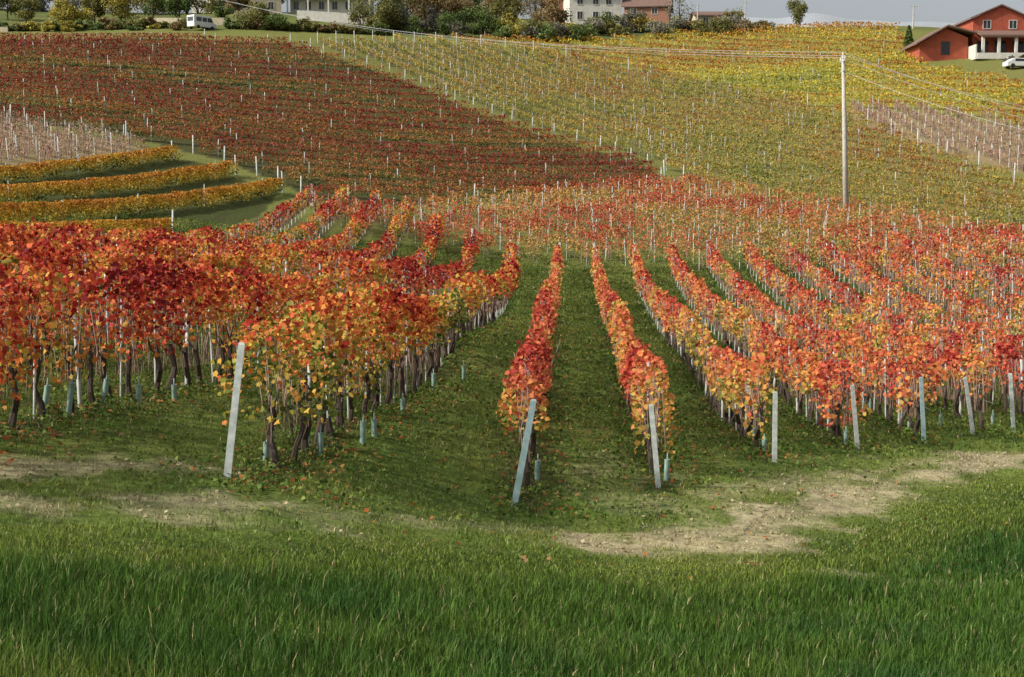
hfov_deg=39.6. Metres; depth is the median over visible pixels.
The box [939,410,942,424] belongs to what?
vine grow tube
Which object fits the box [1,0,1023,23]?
sky
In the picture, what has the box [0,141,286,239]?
vineyard field
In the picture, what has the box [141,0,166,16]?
deciduous tree
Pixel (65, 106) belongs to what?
vineyard field
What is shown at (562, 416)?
weeds
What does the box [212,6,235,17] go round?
round shrub
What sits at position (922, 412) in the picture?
vineyard post
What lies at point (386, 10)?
deciduous tree
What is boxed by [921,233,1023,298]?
grapevine row
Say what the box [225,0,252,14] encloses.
deciduous tree
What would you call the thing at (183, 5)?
deciduous tree
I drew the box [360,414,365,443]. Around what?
vine grow tube
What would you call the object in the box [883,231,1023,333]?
grapevine row
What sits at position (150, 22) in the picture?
hedge
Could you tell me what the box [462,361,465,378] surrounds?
vine grow tube
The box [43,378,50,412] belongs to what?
vine grow tube
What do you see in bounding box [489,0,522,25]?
deciduous tree
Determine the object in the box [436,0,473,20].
deciduous tree
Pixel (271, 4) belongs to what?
windows
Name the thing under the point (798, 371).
grapevine row
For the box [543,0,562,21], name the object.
walls
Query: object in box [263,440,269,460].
vine grow tube
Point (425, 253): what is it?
grapevine row
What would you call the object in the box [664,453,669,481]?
vine grow tube
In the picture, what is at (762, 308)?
grapevine row
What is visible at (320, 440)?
vine grow tube
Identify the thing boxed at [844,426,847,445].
vine grow tube
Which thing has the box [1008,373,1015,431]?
vineyard post
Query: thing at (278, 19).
round shrub
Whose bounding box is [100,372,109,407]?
vine grow tube
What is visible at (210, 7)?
tree line
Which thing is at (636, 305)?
short grass
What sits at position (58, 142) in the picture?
vineyard field
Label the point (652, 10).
windows
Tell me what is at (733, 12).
bare tree
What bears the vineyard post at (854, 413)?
on the ground at (228, 213)
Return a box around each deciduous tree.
[0,0,20,20]
[13,0,42,22]
[80,0,109,22]
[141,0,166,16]
[164,0,191,17]
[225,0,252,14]
[367,0,415,31]
[402,0,449,29]
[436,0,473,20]
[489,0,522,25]
[530,0,573,25]
[786,0,807,26]
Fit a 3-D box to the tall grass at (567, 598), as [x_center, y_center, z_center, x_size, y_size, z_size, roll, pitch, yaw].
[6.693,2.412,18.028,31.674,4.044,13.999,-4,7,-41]
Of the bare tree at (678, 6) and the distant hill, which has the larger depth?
the distant hill
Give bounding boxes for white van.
[187,14,215,29]
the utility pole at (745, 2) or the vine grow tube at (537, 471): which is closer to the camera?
the vine grow tube at (537, 471)
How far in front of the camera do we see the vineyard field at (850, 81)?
221.34 m
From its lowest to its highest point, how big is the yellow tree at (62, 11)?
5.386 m
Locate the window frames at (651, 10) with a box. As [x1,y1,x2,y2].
[630,7,657,13]
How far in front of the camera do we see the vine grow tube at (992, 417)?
42.07 m
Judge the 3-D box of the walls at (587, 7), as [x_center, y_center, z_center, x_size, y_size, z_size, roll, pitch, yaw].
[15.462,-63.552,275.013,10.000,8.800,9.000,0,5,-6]
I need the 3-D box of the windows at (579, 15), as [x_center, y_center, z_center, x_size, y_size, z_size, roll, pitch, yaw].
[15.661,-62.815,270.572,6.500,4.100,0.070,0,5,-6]
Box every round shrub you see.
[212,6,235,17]
[233,0,272,22]
[263,13,290,29]
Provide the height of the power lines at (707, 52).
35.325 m
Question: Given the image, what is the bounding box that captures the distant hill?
[686,13,957,27]
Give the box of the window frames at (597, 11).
[578,0,611,19]
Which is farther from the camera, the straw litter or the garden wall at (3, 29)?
the garden wall at (3, 29)
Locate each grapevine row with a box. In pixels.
[0,183,349,277]
[0,184,317,259]
[0,190,383,288]
[0,200,413,317]
[0,212,444,360]
[0,230,481,428]
[210,241,522,468]
[496,245,564,487]
[590,246,677,471]
[627,243,777,447]
[666,241,871,443]
[703,238,941,435]
[742,241,994,428]
[777,234,1023,415]
[816,232,1023,383]
[849,234,1023,356]
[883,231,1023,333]
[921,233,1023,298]
[953,229,1023,274]
[992,228,1023,256]
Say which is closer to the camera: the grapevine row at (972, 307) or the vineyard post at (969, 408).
the vineyard post at (969, 408)
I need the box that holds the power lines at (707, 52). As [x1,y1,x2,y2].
[224,0,1022,129]
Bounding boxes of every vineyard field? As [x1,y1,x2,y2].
[0,29,664,202]
[0,106,144,162]
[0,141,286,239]
[308,173,1023,280]
[317,30,1023,229]
[394,21,1023,124]
[851,95,1023,171]
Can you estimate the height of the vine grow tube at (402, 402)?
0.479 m
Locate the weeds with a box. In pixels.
[0,284,1023,529]
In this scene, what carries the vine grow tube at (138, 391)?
on the ground at (228, 213)
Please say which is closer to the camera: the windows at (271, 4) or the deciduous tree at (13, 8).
the deciduous tree at (13, 8)
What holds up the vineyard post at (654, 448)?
on the ground at (228, 213)
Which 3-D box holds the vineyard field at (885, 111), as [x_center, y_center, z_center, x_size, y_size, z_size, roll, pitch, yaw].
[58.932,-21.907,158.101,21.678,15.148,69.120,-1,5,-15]
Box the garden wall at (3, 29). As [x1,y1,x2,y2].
[0,27,7,31]
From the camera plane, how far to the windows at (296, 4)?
279.37 m
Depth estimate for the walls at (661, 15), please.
269.50 m
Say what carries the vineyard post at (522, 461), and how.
on the ground at (228, 213)
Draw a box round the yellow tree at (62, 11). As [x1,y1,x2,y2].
[47,0,95,21]
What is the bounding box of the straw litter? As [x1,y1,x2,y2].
[1,450,1020,586]
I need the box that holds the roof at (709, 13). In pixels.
[689,11,743,20]
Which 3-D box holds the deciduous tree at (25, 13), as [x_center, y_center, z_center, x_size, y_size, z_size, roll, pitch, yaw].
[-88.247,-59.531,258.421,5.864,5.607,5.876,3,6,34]
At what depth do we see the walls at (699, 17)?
280.59 m
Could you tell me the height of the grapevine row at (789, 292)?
4.532 m
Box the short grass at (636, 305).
[0,195,1023,589]
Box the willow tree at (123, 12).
[98,0,142,20]
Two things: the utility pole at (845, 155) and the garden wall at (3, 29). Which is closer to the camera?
the utility pole at (845, 155)
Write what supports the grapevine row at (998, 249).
on the ground at (228, 213)
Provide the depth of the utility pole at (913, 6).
247.96 m
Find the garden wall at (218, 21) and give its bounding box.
[146,18,224,24]
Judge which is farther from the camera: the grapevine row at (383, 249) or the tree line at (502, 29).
the tree line at (502, 29)
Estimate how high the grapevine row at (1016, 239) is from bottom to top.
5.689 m
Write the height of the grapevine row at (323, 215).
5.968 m
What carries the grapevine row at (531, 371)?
on the ground at (228, 213)
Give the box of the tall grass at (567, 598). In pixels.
[0,472,1023,676]
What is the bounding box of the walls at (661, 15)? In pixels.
[624,6,670,25]
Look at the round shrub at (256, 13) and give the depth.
246.55 m
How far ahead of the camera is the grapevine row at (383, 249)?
48.24 m
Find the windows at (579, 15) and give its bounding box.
[577,0,610,18]
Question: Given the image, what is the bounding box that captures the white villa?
[286,0,373,14]
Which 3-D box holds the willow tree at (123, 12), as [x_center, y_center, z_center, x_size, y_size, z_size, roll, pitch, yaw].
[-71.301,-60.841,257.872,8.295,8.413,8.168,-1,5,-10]
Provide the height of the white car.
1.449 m
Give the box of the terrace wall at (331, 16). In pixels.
[297,10,366,23]
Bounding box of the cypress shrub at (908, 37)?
[902,25,913,47]
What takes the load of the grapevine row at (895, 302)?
on the ground at (228, 213)
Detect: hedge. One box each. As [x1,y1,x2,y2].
[0,15,1023,61]
[223,16,392,35]
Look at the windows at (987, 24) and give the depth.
218.64 m
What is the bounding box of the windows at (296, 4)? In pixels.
[293,2,362,8]
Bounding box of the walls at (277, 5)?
[234,0,280,14]
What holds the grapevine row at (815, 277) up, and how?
on the ground at (228, 213)
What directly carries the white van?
on the ground at (228, 213)
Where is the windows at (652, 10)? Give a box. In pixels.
[631,8,656,13]
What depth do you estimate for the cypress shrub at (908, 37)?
228.32 m
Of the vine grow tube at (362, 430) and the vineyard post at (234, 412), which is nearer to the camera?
the vineyard post at (234, 412)
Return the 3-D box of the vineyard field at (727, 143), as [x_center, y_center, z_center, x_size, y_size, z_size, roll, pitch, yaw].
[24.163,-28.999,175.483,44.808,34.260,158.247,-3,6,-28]
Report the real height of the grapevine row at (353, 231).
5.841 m
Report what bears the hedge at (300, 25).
on the ground at (228, 213)
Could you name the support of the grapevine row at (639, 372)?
on the ground at (228, 213)
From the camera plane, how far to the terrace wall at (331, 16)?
263.82 m
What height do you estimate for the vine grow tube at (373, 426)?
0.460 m
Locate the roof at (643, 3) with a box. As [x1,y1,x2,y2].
[621,0,672,12]
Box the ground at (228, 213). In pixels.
[0,9,1023,676]
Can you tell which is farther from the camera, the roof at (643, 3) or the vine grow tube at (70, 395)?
the roof at (643, 3)
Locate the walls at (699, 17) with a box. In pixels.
[692,16,740,24]
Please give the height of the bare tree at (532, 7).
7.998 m
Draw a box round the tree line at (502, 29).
[347,0,775,41]
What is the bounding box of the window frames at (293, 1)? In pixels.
[293,1,358,9]
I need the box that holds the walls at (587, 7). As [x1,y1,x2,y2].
[563,0,621,24]
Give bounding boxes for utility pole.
[742,0,749,27]
[840,52,848,222]
[910,4,917,28]
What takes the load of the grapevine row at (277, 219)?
on the ground at (228, 213)
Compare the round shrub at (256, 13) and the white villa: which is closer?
the round shrub at (256, 13)
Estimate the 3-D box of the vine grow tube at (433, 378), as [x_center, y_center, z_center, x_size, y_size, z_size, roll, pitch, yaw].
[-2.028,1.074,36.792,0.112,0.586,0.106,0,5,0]
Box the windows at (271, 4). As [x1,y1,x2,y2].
[242,2,273,8]
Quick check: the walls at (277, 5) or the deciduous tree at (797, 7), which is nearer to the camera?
the deciduous tree at (797, 7)
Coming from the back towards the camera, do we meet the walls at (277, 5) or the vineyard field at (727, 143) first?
the walls at (277, 5)
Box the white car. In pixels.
[1002,58,1023,67]
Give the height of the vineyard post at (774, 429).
1.755 m
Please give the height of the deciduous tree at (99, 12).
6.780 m
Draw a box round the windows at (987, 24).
[983,21,1016,27]
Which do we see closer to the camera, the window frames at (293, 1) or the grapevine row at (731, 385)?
the grapevine row at (731, 385)
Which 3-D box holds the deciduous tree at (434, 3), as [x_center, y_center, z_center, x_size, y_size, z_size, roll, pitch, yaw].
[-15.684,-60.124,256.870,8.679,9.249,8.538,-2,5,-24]
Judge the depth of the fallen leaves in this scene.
27.12 m
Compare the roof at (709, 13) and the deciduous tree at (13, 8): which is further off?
the roof at (709, 13)
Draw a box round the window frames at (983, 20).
[983,20,1016,28]
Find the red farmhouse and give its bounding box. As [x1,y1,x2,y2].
[899,4,1023,61]
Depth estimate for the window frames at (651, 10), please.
269.40 m
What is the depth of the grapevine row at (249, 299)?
27.19 m
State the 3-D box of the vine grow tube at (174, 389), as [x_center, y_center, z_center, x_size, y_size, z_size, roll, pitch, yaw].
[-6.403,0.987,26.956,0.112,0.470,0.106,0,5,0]
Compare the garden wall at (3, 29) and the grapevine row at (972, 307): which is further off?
the garden wall at (3, 29)
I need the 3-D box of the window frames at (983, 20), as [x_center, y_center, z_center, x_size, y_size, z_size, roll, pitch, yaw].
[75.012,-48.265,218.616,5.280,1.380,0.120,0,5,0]
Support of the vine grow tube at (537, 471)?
on the ground at (228, 213)
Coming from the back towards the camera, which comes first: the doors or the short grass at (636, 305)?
the doors
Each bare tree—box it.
[518,0,544,18]
[663,0,694,18]
[722,6,744,22]
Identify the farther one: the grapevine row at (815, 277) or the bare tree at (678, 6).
the bare tree at (678, 6)
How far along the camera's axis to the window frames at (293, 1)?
279.30 m
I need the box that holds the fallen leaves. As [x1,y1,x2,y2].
[0,290,1023,587]
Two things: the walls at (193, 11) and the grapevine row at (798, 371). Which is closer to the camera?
the grapevine row at (798, 371)
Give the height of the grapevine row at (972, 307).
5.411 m
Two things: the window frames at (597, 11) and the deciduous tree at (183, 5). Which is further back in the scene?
the window frames at (597, 11)
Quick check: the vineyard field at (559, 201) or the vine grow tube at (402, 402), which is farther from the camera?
the vineyard field at (559, 201)
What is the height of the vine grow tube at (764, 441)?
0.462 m
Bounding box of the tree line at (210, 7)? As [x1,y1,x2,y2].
[0,0,545,22]
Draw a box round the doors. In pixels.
[941,41,1022,54]
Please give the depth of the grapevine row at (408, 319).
27.00 m
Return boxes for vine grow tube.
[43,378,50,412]
[65,375,75,416]
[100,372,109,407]
[136,378,141,404]
[171,378,176,400]
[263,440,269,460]
[317,425,323,455]
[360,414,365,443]
[371,413,376,436]
[400,393,404,414]
[431,369,435,389]
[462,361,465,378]
[534,454,540,479]
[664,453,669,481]
[762,434,766,451]
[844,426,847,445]
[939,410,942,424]
[991,414,994,423]
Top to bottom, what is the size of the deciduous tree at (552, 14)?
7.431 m
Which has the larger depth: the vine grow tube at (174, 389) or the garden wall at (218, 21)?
the garden wall at (218, 21)
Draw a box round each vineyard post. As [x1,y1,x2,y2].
[224,342,244,476]
[511,399,536,505]
[649,404,660,487]
[772,391,777,461]
[850,385,859,450]
[919,377,925,442]
[963,377,974,433]
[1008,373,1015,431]
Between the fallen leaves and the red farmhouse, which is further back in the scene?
the red farmhouse
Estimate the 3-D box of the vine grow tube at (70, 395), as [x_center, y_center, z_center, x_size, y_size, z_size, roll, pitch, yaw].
[-7.222,0.955,23.241,0.205,0.710,0.106,0,5,0]
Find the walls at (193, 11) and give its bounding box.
[192,0,228,12]

